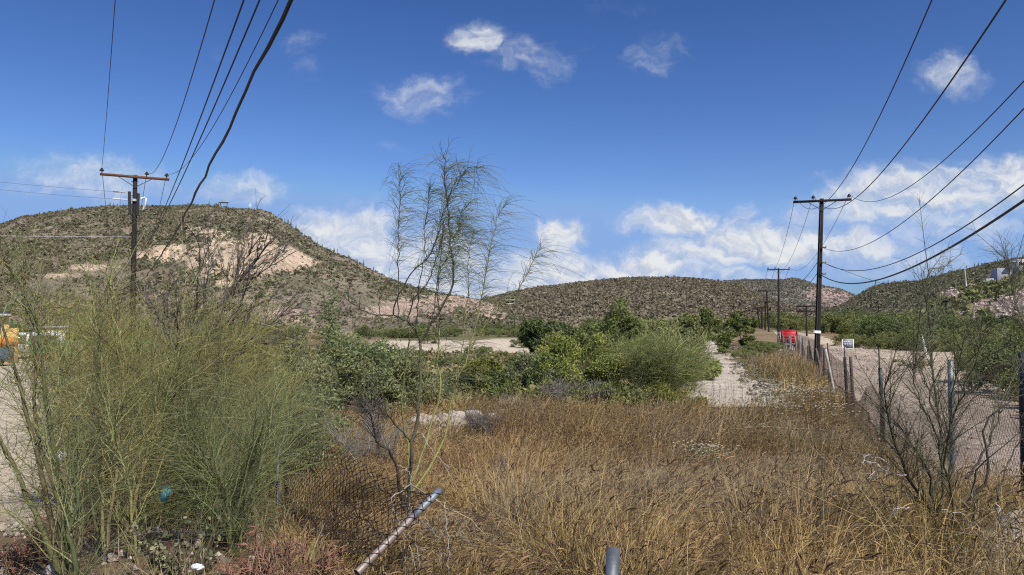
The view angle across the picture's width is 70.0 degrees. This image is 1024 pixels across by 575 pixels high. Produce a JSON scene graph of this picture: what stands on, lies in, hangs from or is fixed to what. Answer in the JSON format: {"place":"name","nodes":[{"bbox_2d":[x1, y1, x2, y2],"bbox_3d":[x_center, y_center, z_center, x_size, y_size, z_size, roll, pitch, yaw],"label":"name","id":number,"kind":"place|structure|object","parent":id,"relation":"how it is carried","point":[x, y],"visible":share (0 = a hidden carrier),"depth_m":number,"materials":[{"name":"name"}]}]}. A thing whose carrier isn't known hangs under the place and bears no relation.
{"place":"outdoors","nodes":[
{"label":"outdoors","id":0,"kind":"place"},
{"bbox_2d":[0,205,522,333],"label":"hill","id":1,"kind":"structure","parent":0,"point":[295,261],"depth_m":194.88,"materials":[{"name":"soil"}]},
{"bbox_2d":[0,203,527,332],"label":"hillside scrub","id":2,"kind":"object","parent":1,"relation":"on","point":[23,227],"visible":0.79,"depth_m":229.80,"materials":[{"name":"green plant"}]},
{"bbox_2d":[0,327,1001,574],"bbox_3d":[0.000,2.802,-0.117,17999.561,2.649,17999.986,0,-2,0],"label":"ground","id":3,"kind":"structure","parent":0,"point":[764,335],"depth_m":13.87,"materials":[{"name":"soil"}]},
{"bbox_2d":[0,311,18,362],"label":"painted shop","id":4,"kind":"structure","parent":3,"relation":"on","point":[5,314],"depth_m":50.16,"materials":[{"name":"paint"}]},
{"bbox_2d":[0,532,43,574],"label":"dry weed","id":5,"kind":"object","parent":3,"relation":"on","point":[12,564],"visible":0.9,"depth_m":4.50,"materials":[{"name":"brown plant"}]},
{"bbox_2d":[17,510,96,564],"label":"dry weed","id":6,"kind":"object","parent":3,"relation":"on","point":[37,548],"visible":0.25,"depth_m":4.96,"materials":[{"name":"brown plant"}]},
{"bbox_2d":[0,211,192,574],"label":"palo verde bush","id":7,"kind":"object","parent":3,"relation":"on","point":[64,542],"visible":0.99,"depth_m":4.07,"materials":[{"name":"green plant"}]},
{"bbox_2d":[99,168,168,340],"bbox_3d":[-20.218,-0.458,39.029,3.324,11.578,0.944,1,-2,-21],"label":"utility pole","id":8,"kind":"object","parent":3,"relation":"on","point":[135,199],"visible":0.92,"depth_m":39.04,"materials":[{"name":"brown wood"}]},
{"bbox_2d":[148,0,214,173],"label":"power line","id":9,"kind":"object","parent":8,"relation":"attached to","point":[191,76],"visible":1,"depth_m":14.12,"materials":[{"name":"black metal"}]},
{"bbox_2d":[142,0,244,250],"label":"communication cable","id":10,"kind":"object","parent":8,"relation":"attached to","point":[205,103],"visible":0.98,"depth_m":10.79,"materials":[{"name":"black rubber"}]},
{"bbox_2d":[137,0,259,256],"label":"communication cable","id":11,"kind":"object","parent":8,"relation":"attached to","point":[214,106],"visible":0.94,"depth_m":13.93,"materials":[{"name":"black rubber"}]},
{"bbox_2d":[141,0,292,280],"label":"communication cable","id":12,"kind":"object","parent":8,"relation":"attached to","point":[278,27],"visible":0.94,"depth_m":10.97,"materials":[{"name":"black rubber"}]},
{"bbox_2d":[173,0,278,173],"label":"power line","id":13,"kind":"object","parent":8,"relation":"attached to","point":[241,74],"visible":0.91,"depth_m":15.59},
{"bbox_2d":[42,261,229,414],"bbox_3d":[-7.809,1.712,15.534,3.928,4.497,4.366,1,-3,-28],"label":"palo verde bush","id":14,"kind":"object","parent":3,"relation":"on","point":[128,317],"visible":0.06,"depth_m":14.63,"materials":[{"name":"green plant"}]},
{"bbox_2d":[0,377,298,536],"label":"palo verde bush","id":15,"kind":"object","parent":3,"relation":"on","point":[159,509],"visible":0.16,"depth_m":6.80,"materials":[{"name":"green plant"}]},
{"bbox_2d":[11,187,311,563],"bbox_3d":[-2.751,0.585,5.024,1.905,2.795,1.903,-1,-2,24],"label":"palo verde bush","id":16,"kind":"object","parent":3,"relation":"on","point":[134,502],"visible":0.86,"depth_m":5.06,"materials":[{"name":"green plant"}]},
{"bbox_2d":[0,250,339,507],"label":"palo verde bush","id":17,"kind":"object","parent":3,"relation":"on","point":[64,342],"visible":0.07,"depth_m":11.64,"materials":[{"name":"green plant"}]},
{"bbox_2d":[0,324,342,534],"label":"palo verde bush","id":18,"kind":"object","parent":3,"relation":"on","point":[189,482],"visible":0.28,"depth_m":6.50,"materials":[{"name":"green plant"}]},
{"bbox_2d":[0,232,347,530],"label":"palo verde bush","id":19,"kind":"object","parent":3,"relation":"on","point":[236,338],"visible":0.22,"depth_m":7.75,"materials":[{"name":"green plant"}]},
{"bbox_2d":[123,504,232,574],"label":"broad leaf plant","id":20,"kind":"object","parent":3,"relation":"on","point":[155,559],"visible":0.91,"depth_m":4.20,"materials":[{"name":"green plant"}]},
{"bbox_2d":[1,470,358,574],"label":"weeds","id":21,"kind":"object","parent":3,"relation":"on","point":[172,537],"visible":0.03,"depth_m":5.30,"materials":[{"name":"brown plant"}]},
{"bbox_2d":[81,308,381,569],"bbox_3d":[-2.192,1.136,5.269,2.390,2.068,2.470,0,-2,0],"label":"palo verde bush","id":22,"kind":"object","parent":3,"relation":"on","point":[203,471],"visible":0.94,"depth_m":5.24,"materials":[{"name":"green plant"}]},
{"bbox_2d":[116,352,353,513],"bbox_3d":[-4.067,2.246,11.073,3.811,2.953,3.483,0,-2,0],"label":"palo verde bush","id":23,"kind":"object","parent":3,"relation":"on","point":[320,423],"visible":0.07,"depth_m":10.51,"materials":[{"name":"green plant"}]},
{"bbox_2d":[123,189,349,524],"bbox_3d":[-3.212,0.863,8.818,2.585,4.443,2.351,2,-3,-44],"label":"bare mesquite","id":24,"kind":"object","parent":3,"relation":"on","point":[252,266],"visible":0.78,"depth_m":9.04,"materials":[{"name":"brown plant"}]},
{"bbox_2d":[211,539,305,574],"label":"dry weed","id":25,"kind":"object","parent":3,"relation":"on","point":[268,563],"visible":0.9,"depth_m":3.89,"materials":[{"name":"brown plant"}]},
{"bbox_2d":[216,553,306,574],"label":"dry weed","id":26,"kind":"object","parent":3,"relation":"on","point":[226,569],"visible":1,"depth_m":3.73,"materials":[{"name":"brown plant"}]},
{"bbox_2d":[214,524,311,574],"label":"dry weed","id":27,"kind":"object","parent":3,"relation":"on","point":[276,552],"visible":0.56,"depth_m":4.35,"materials":[{"name":"brown plant"}]},
{"bbox_2d":[263,379,354,459],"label":"leafy shrub","id":28,"kind":"object","parent":3,"relation":"on","point":[338,417],"visible":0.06,"depth_m":16.90,"materials":[{"name":"green plant"}]},
{"bbox_2d":[269,384,350,474],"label":"leafy shrub","id":29,"kind":"object","parent":3,"relation":"on","point":[320,419],"visible":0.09,"depth_m":14.18,"materials":[{"name":"green plant"}]},
{"bbox_2d":[291,538,346,574],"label":"dry weed","id":30,"kind":"object","parent":3,"relation":"on","point":[326,566],"visible":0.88,"depth_m":4.17,"materials":[{"name":"brown plant"}]},
{"bbox_2d":[255,327,383,415],"bbox_3d":[-6.097,2.845,22.801,4.033,3.295,4.284,0,-2,0],"label":"leafy shrub","id":31,"kind":"object","parent":3,"relation":"on","point":[341,374],"visible":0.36,"depth_m":22.34,"materials":[{"name":"green plant"}]},
{"bbox_2d":[276,284,408,403],"bbox_3d":[-6.001,2.239,25.116,4.609,4.728,4.959,-2,-3,34],"label":"leafy shrub","id":32,"kind":"object","parent":3,"relation":"on","point":[351,345],"visible":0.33,"depth_m":24.84,"materials":[{"name":"green plant"}]},
{"bbox_2d":[294,346,422,417],"bbox_3d":[-4.981,3.139,23.799,4.002,2.739,4.210,0,-2,0],"label":"leafy shrub","id":33,"kind":"object","parent":3,"relation":"on","point":[385,373],"visible":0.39,"depth_m":22.71,"materials":[{"name":"green plant"}]},
{"bbox_2d":[276,406,442,574],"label":"collapsed fence","id":34,"kind":"object","parent":3,"relation":"on","point":[386,543],"visible":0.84,"depth_m":4.90,"materials":[{"name":"metal"}]},
{"bbox_2d":[313,402,412,466],"bbox_3d":[-3.258,3.154,15.738,2.463,1.737,2.154,1,-2,-19],"label":"dead brush","id":35,"kind":"object","parent":3,"relation":"on","point":[352,446],"visible":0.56,"depth_m":15.43,"materials":[{"name":"grey plant"}]},
{"bbox_2d":[353,349,445,410],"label":"leafy shrub","id":36,"kind":"object","parent":3,"relation":"on","point":[413,364],"visible":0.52,"depth_m":24.32,"materials":[{"name":"green plant"}]},
{"bbox_2d":[399,370,454,406],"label":"leafy shrub","id":37,"kind":"object","parent":3,"relation":"on","point":[416,380],"visible":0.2,"depth_m":26.67,"materials":[{"name":"green plant"}]},
{"bbox_2d":[391,483,485,574],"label":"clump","id":38,"kind":"object","parent":3,"relation":"on","point":[458,526],"visible":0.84,"depth_m":4.28,"materials":[{"name":"brown plant"}]},
{"bbox_2d":[427,355,468,367],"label":"mesquite bush","id":39,"kind":"object","parent":3,"relation":"on","point":[445,361],"visible":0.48,"depth_m":44.66,"materials":[{"name":"green plant"}]},
{"bbox_2d":[268,345,635,417],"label":"weeds","id":40,"kind":"object","parent":3,"relation":"on","point":[428,353],"visible":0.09,"depth_m":39.10,"materials":[{"name":"green plant"}]},
{"bbox_2d":[307,137,599,530],"bbox_3d":[-0.451,0.551,6.081,2.498,3.611,1.320,1,-2,-18],"label":"palo verde sapling","id":41,"kind":"object","parent":3,"relation":"on","point":[367,406],"visible":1,"depth_m":6.08,"materials":[{"name":"green plant"}]},
{"bbox_2d":[437,369,479,393],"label":"leafy shrub","id":42,"kind":"object","parent":3,"relation":"on","point":[452,381],"visible":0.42,"depth_m":30.22,"materials":[{"name":"green plant"}]},
{"bbox_2d":[459,355,509,392],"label":"yellow green shrub","id":43,"kind":"object","parent":3,"relation":"on","point":[489,365],"visible":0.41,"depth_m":29.89,"materials":[{"name":"green plant"}]},
{"bbox_2d":[460,403,512,437],"bbox_3d":[-0.691,3.639,19.844,1.517,1.170,2.334,-1,-2,17],"label":"dead brush","id":44,"kind":"object","parent":3,"relation":"on","point":[479,420],"visible":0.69,"depth_m":19.41,"materials":[{"name":"grey plant"}]},
{"bbox_2d":[481,368,546,401],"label":"green shrub","id":45,"kind":"object","parent":3,"relation":"on","point":[496,378],"visible":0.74,"depth_m":26.37,"materials":[{"name":"green plant"}]},
{"bbox_2d":[499,346,566,389],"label":"leafy shrub","id":46,"kind":"object","parent":3,"relation":"on","point":[514,369],"visible":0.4,"depth_m":30.35,"materials":[{"name":"green plant"}]},
{"bbox_2d":[517,317,555,352],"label":"mesquite tree","id":47,"kind":"object","parent":3,"relation":"on","point":[528,337],"visible":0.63,"depth_m":59.12,"materials":[{"name":"green plant"}]},
{"bbox_2d":[92,349,1023,574],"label":"dry grass","id":48,"kind":"structure","parent":3,"relation":"on","point":[897,546],"depth_m":6.02,"materials":[{"name":"brown plant"}]},
{"bbox_2d":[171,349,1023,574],"bbox_3d":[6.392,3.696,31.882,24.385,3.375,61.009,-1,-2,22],"label":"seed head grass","id":49,"kind":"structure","parent":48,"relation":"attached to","point":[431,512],"depth_m":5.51,"materials":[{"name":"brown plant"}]},
{"bbox_2d":[542,321,582,351],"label":"mesquite tree","id":50,"kind":"object","parent":3,"relation":"on","point":[569,329],"visible":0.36,"depth_m":57.33,"materials":[{"name":"green plant"}]},
{"bbox_2d":[526,327,627,396],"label":"lime shrub","id":51,"kind":"object","parent":3,"relation":"on","point":[558,344],"visible":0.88,"depth_m":27.59,"materials":[{"name":"green plant"}]},
{"bbox_2d":[538,369,615,404],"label":"bush","id":52,"kind":"object","parent":3,"relation":"on","point":[557,390],"visible":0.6,"depth_m":25.56,"materials":[{"name":"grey plant"}]},
{"bbox_2d":[572,321,616,358],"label":"mesquite tree","id":53,"kind":"object","parent":3,"relation":"on","point":[578,333],"visible":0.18,"depth_m":47.11,"materials":[{"name":"green plant"}]},
{"bbox_2d":[560,376,644,406],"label":"green shrub","id":54,"kind":"object","parent":3,"relation":"on","point":[603,386],"visible":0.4,"depth_m":25.15,"materials":[{"name":"green plant"}]},
{"bbox_2d":[576,296,645,376],"bbox_3d":[4.943,2.696,35.714,3.248,4.629,2.760,1,-2,-17],"label":"dark tree","id":55,"kind":"object","parent":3,"relation":"on","point":[609,324],"visible":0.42,"depth_m":35.76,"materials":[{"name":"green plant"}]},
{"bbox_2d":[567,329,655,387],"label":"lime shrub","id":56,"kind":"object","parent":3,"relation":"on","point":[605,350],"visible":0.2,"depth_m":28.60,"materials":[{"name":"green plant"}]},
{"bbox_2d":[605,547,619,574],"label":"metal post","id":57,"kind":"object","parent":3,"relation":"on","point":[612,560],"visible":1,"depth_m":3.11,"materials":[{"name":"grey metal"}]},
{"bbox_2d":[607,377,679,409],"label":"green shrub","id":58,"kind":"object","parent":3,"relation":"on","point":[641,394],"visible":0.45,"depth_m":24.27,"materials":[{"name":"green plant"}]},
{"bbox_2d":[591,316,733,399],"bbox_3d":[5.674,2.587,27.053,5.596,3.740,5.166,0,-2,0],"label":"green broom shrub","id":59,"kind":"object","parent":3,"relation":"on","point":[666,362],"visible":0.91,"depth_m":26.12,"materials":[{"name":"green plant"}]},
{"bbox_2d":[639,316,686,349],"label":"mesquite tree","id":60,"kind":"object","parent":3,"relation":"on","point":[647,323],"visible":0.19,"depth_m":47.24,"materials":[{"name":"green plant"}]},
{"bbox_2d":[642,381,709,410],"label":"yellow green shrub","id":61,"kind":"object","parent":3,"relation":"on","point":[667,391],"visible":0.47,"depth_m":24.65,"materials":[{"name":"green plant"}]},
{"bbox_2d":[648,312,706,356],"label":"mesquite tree","id":62,"kind":"object","parent":3,"relation":"on","point":[684,319],"visible":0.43,"depth_m":48.22,"materials":[{"name":"green plant"}]},
{"bbox_2d":[684,353,723,380],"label":"mesquite bush","id":63,"kind":"object","parent":3,"relation":"on","point":[716,365],"visible":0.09,"depth_m":36.25,"materials":[{"name":"green plant"}]},
{"bbox_2d":[686,307,733,352],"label":"mesquite tree","id":64,"kind":"object","parent":3,"relation":"on","point":[708,316],"visible":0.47,"depth_m":60.72,"materials":[{"name":"green plant"}]},
{"bbox_2d":[676,340,805,406],"bbox_3d":[18.031,6.104,68.352,9.842,0.649,90.912,-1,-2,15],"label":"sand wash","id":65,"kind":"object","parent":3,"relation":"on","point":[714,388],"visible":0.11,"depth_m":33.04},
{"bbox_2d":[723,309,759,345],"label":"mesquite tree","id":66,"kind":"object","parent":3,"relation":"on","point":[731,325],"visible":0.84,"depth_m":89.36,"materials":[{"name":"green plant"}]},
{"bbox_2d":[715,342,828,402],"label":"dry weeds","id":67,"kind":"object","parent":3,"relation":"on","point":[734,346],"visible":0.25,"depth_m":39.76,"materials":[{"name":"brown plant"}]},
{"bbox_2d":[647,376,924,471],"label":"white wildflowers","id":68,"kind":"object","parent":3,"relation":"on","point":[762,396],"visible":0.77,"depth_m":22.97,"materials":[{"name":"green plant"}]},
{"bbox_2d":[773,316,801,331],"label":"mesquite bush","id":69,"kind":"object","parent":3,"relation":"on","point":[790,322],"visible":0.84,"depth_m":153.98,"materials":[{"name":"green plant"}]},
{"bbox_2d":[771,313,805,330],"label":"mesquite bush","id":70,"kind":"object","parent":3,"relation":"on","point":[795,316],"visible":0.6,"depth_m":156.01,"materials":[{"name":"green plant"}]},
{"bbox_2d":[793,194,851,369],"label":"utility pole","id":71,"kind":"object","parent":3,"relation":"on","point":[817,330],"visible":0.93,"depth_m":41.94,"materials":[{"name":"brown wood"}]},
{"bbox_2d":[796,0,931,208],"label":"power line","id":72,"kind":"object","parent":71,"relation":"attached to","point":[887,99],"visible":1,"depth_m":14.57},
{"bbox_2d":[813,0,1006,208],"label":"power line","id":73,"kind":"object","parent":71,"relation":"attached to","point":[985,30],"visible":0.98,"depth_m":9.78,"materials":[{"name":"black metal"}]},
{"bbox_2d":[820,199,1023,283],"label":"power line","id":74,"kind":"object","parent":71,"relation":"attached to","point":[989,223],"visible":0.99,"depth_m":16.65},
{"bbox_2d":[824,108,1023,250],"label":"power line","id":75,"kind":"object","parent":71,"relation":"attached to","point":[954,178],"visible":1,"depth_m":16.24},
{"bbox_2d":[825,184,1023,270],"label":"power line","id":76,"kind":"object","parent":71,"relation":"attached to","point":[947,236],"visible":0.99,"depth_m":20.10,"materials":[{"name":"black metal"}]},
{"bbox_2d":[849,80,1023,201],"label":"power line","id":77,"kind":"object","parent":71,"relation":"attached to","point":[960,145],"visible":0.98,"depth_m":14.88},
{"bbox_2d":[821,318,839,332],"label":"mesquite bush","id":78,"kind":"object","parent":3,"relation":"on","point":[829,323],"visible":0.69,"depth_m":135.17,"materials":[{"name":"green plant"}]},
{"bbox_2d":[821,310,849,332],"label":"mesquite bush","id":79,"kind":"object","parent":3,"relation":"on","point":[829,315],"visible":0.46,"depth_m":136.31,"materials":[{"name":"green plant"}]},
{"bbox_2d":[852,317,884,335],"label":"mesquite bush","id":80,"kind":"object","parent":3,"relation":"on","point":[857,327],"visible":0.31,"depth_m":97.84,"materials":[{"name":"green plant"}]},
{"bbox_2d":[861,320,905,343],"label":"mesquite bush","id":81,"kind":"object","parent":3,"relation":"on","point":[875,328],"visible":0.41,"depth_m":92.08,"materials":[{"name":"green plant"}]},
{"bbox_2d":[865,334,901,348],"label":"mesquite bush","id":82,"kind":"object","parent":3,"relation":"on","point":[883,343],"visible":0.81,"depth_m":82.14,"materials":[{"name":"green plant"}]},
{"bbox_2d":[778,332,1023,502],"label":"chain link fence","id":83,"kind":"object","parent":3,"relation":"on","point":[825,353],"visible":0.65,"depth_m":10.99,"materials":[{"name":"grey metal"}]},
{"bbox_2d":[892,333,917,350],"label":"mesquite bush","id":84,"kind":"object","parent":3,"relation":"on","point":[903,341],"visible":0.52,"depth_m":77.24,"materials":[{"name":"green plant"}]},
{"bbox_2d":[834,190,1023,569],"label":"thorny shrub","id":85,"kind":"object","parent":3,"relation":"on","point":[931,328],"visible":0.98,"depth_m":4.71,"materials":[{"name":"brown plant"}]},
{"bbox_2d":[927,333,967,351],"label":"mesquite bush","id":86,"kind":"object","parent":3,"relation":"on","point":[946,342],"visible":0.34,"depth_m":68.91,"materials":[{"name":"green plant"}]},
{"bbox_2d":[922,313,975,334],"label":"mesquite bush","id":87,"kind":"object","parent":3,"relation":"on","point":[959,324],"visible":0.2,"depth_m":82.57,"materials":[{"name":"green plant"}]},
{"bbox_2d":[935,508,1023,574],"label":"rubble mound","id":88,"kind":"object","parent":3,"relation":"on","point":[1010,521],"visible":0.11,"depth_m":4.70,"materials":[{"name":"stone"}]},
{"bbox_2d":[959,311,1014,331],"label":"mesquite bush","id":89,"kind":"object","parent":3,"relation":"on","point":[988,317],"visible":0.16,"depth_m":82.16,"materials":[{"name":"green plant"}]},
{"bbox_2d":[952,345,1023,382],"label":"mesquite bush","id":90,"kind":"object","parent":3,"relation":"on","point":[1007,350],"visible":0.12,"depth_m":34.69,"materials":[{"name":"green plant"}]},
{"bbox_2d":[956,347,1023,392],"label":"mesquite bush","id":91,"kind":"object","parent":3,"relation":"on","point":[990,361],"visible":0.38,"depth_m":30.17,"materials":[{"name":"green plant"}]},
{"bbox_2d":[981,338,1022,374],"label":"mesquite bush","id":92,"kind":"object","parent":3,"relation":"on","point":[998,344],"visible":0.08,"depth_m":37.67,"materials":[{"name":"green plant"}]},
{"bbox_2d":[993,368,1018,401],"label":"mesquite bush","id":93,"kind":"object","parent":3,"relation":"on","point":[1007,381],"visible":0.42,"depth_m":27.86,"materials":[{"name":"green plant"}]},
{"bbox_2d":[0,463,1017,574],"bbox_3d":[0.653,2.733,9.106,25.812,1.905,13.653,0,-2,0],"label":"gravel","id":94,"kind":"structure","parent":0,"point":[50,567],"depth_m":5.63,"materials":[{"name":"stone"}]},
{"bbox_2d":[0,0,1023,298],"label":"sky","id":95,"kind":"structure","parent":0,"point":[680,138],"materials":[{"name":"blue"}]},
{"bbox_2d":[497,279,759,326],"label":"hill","id":96,"kind":"structure","parent":0,"point":[645,313],"depth_m":289.26,"materials":[{"name":"green plant"}]},
{"bbox_2d":[477,275,814,327],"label":"hillside scrub","id":97,"kind":"object","parent":96,"relation":"on","point":[596,288],"visible":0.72,"depth_m":331.89,"materials":[{"name":"green plant"}]},
{"bbox_2d":[728,279,851,309],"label":"hill","id":98,"kind":"structure","parent":0,"point":[823,293],"depth_m":760.65,"materials":[{"name":"green plant"}]},
{"bbox_2d":[721,277,855,309],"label":"hillside scrub","id":99,"kind":"object","parent":98,"relation":"on","point":[796,299],"visible":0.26,"depth_m":788.05,"materials":[{"name":"green plant"}]},
{"bbox_2d":[771,330,1020,491],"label":"dirt road","id":100,"kind":"structure","parent":0,"point":[873,378],"depth_m":24.26,"materials":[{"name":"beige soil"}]},
{"bbox_2d":[808,334,1018,410],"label":"sandy verge","id":101,"kind":"structure","parent":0,"point":[824,341],"depth_m":51.68,"materials":[{"name":"beige sand"}]},
{"bbox_2d":[854,261,998,313],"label":"hill","id":102,"kind":"structure","parent":0,"point":[915,295],"depth_m":399.01,"materials":[{"name":"green plant"}]},
{"bbox_2d":[821,257,1020,314],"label":"hillside scrub","id":103,"kind":"object","parent":102,"relation":"on","point":[875,291],"visible":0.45,"depth_m":414.84,"materials":[{"name":"green plant"}]},
{"bbox_2d":[940,283,1023,322],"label":"hill","id":104,"kind":"structure","parent":0,"point":[1020,301],"depth_m":125.72,"materials":[{"name":"soil"}]},
{"bbox_2d":[905,267,1023,326],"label":"hillside scrub","id":105,"kind":"object","parent":104,"relation":"on","point":[971,292],"visible":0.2,"depth_m":141.87,"materials":[{"name":"green plant"}]},
{"bbox_2d":[939,283,1023,319],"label":"rubble","id":106,"kind":"object","parent":104,"relation":"on","point":[997,306],"visible":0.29,"depth_m":127.89,"materials":[{"name":"stone"}]},
{"bbox_2d":[981,259,1023,281],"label":"white house","id":107,"kind":"structure","parent":104,"relation":"on","point":[996,274],"depth_m":173.90,"materials":[{"name":"paint"}]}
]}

